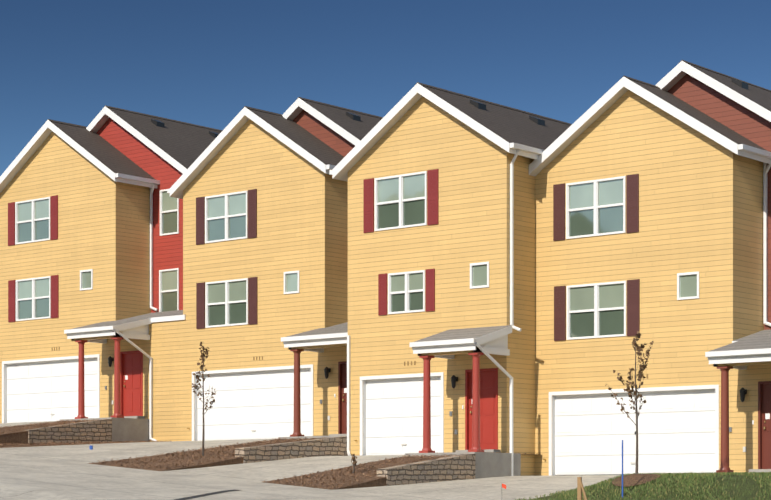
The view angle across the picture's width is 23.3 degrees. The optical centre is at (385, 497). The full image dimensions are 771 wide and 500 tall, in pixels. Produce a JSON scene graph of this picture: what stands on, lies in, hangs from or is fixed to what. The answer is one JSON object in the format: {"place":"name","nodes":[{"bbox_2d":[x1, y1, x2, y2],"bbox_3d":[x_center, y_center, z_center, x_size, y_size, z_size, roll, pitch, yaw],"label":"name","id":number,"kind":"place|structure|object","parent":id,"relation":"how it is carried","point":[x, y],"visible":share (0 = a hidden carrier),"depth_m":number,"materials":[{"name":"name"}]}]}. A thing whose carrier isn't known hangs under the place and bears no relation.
{"place":"outdoors","nodes":[
{"label":"outdoors","id":0,"kind":"place"},
{"bbox_2d":[0,421,770,499],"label":"driveway","id":1,"kind":"structure","parent":0,"point":[56,472],"depth_m":44.42,"materials":[{"name":"concrete"}]},
{"bbox_2d":[0,105,222,441],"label":"house","id":2,"kind":"structure","parent":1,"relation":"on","point":[92,317],"depth_m":62.30,"materials":[{"name":"yellow wood"}]},
{"bbox_2d":[192,342,215,455],"bbox_3d":[-4.913,-2.594,49.736,0.840,3.096,0.433,0,0,25],"label":"tree","id":3,"kind":"object","parent":1,"relation":"on","point":[202,366],"visible":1,"depth_m":49.74,"materials":[{"name":"brown plant"}]},
{"bbox_2d":[174,489,238,499],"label":"shadow","id":4,"kind":"object","parent":1,"relation":"on","point":[201,495],"visible":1,"depth_m":39.41,"materials":[{"name":"concrete"}]},
{"bbox_2d":[22,419,474,485],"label":"stone retaining walls","id":5,"kind":"structure","parent":1,"relation":"on","point":[456,467],"depth_m":50.15,"materials":[{"name":"stone"}]},
{"bbox_2d":[0,419,537,488],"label":"mulch chips","id":6,"kind":"object","parent":1,"relation":"on","point":[146,463],"visible":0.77,"depth_m":49.51,"materials":[{"name":"brown wood"}]},
{"bbox_2d":[167,97,382,440],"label":"house","id":7,"kind":"structure","parent":1,"relation":"on","point":[263,194],"depth_m":57.00,"materials":[{"name":"yellow wood"}]},
{"bbox_2d":[351,454,356,472],"bbox_3d":[-0.766,-0.796,45.601,0.176,0.538,0.154,0,0,8],"label":"plant","id":8,"kind":"object","parent":1,"relation":"on","point":[354,458],"visible":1,"depth_m":45.59,"materials":[{"name":"plant"}]},
{"bbox_2d":[329,82,571,478],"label":"house","id":9,"kind":"structure","parent":1,"relation":"on","point":[441,257],"depth_m":50.10,"materials":[{"name":"yellow wood"}]},
{"bbox_2d":[347,335,350,455],"bbox_3d":[-1.017,-2.825,52.094,0.099,3.406,0.342,0,0,-6],"label":"porch downpipe","id":10,"kind":"object","parent":9,"relation":"attached to","point":[348,395],"visible":0.92,"depth_m":52.18,"materials":[{"name":"white metal"}]},
{"bbox_2d":[577,477,586,499],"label":"wooden stake","id":11,"kind":"object","parent":1,"relation":"on","point":[580,488],"visible":1,"depth_m":36.70,"materials":[{"name":"beige wood"}]},
{"bbox_2d":[622,440,622,497],"bbox_3d":[5.164,-0.597,40.666,0.031,1.300,0.036,0,0,40],"label":"blue utility marker","id":12,"kind":"object","parent":1,"relation":"on","point":[622,468],"visible":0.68,"depth_m":40.65,"materials":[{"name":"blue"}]},
{"bbox_2d":[605,329,660,486],"bbox_3d":[5.589,-1.995,41.627,1.100,3.526,1.100,0,0,40],"label":"sapling","id":13,"kind":"object","parent":1,"relation":"on","point":[636,478],"visible":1,"depth_m":41.54,"materials":[{"name":"brown plant"}]},
{"bbox_2d":[518,471,770,499],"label":"lawn grass blades","id":14,"kind":"object","parent":1,"relation":"on","point":[705,475],"depth_m":40.67,"materials":[{"name":"green plant"}]},
{"bbox_2d":[529,60,770,475],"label":"house","id":15,"kind":"structure","parent":1,"relation":"on","point":[652,212],"depth_m":47.51,"materials":[{"name":"yellow wood"}]},
{"bbox_2d":[0,0,770,175],"label":"sky","id":16,"kind":"structure","parent":0,"point":[198,62],"materials":[{"name":"blue"}]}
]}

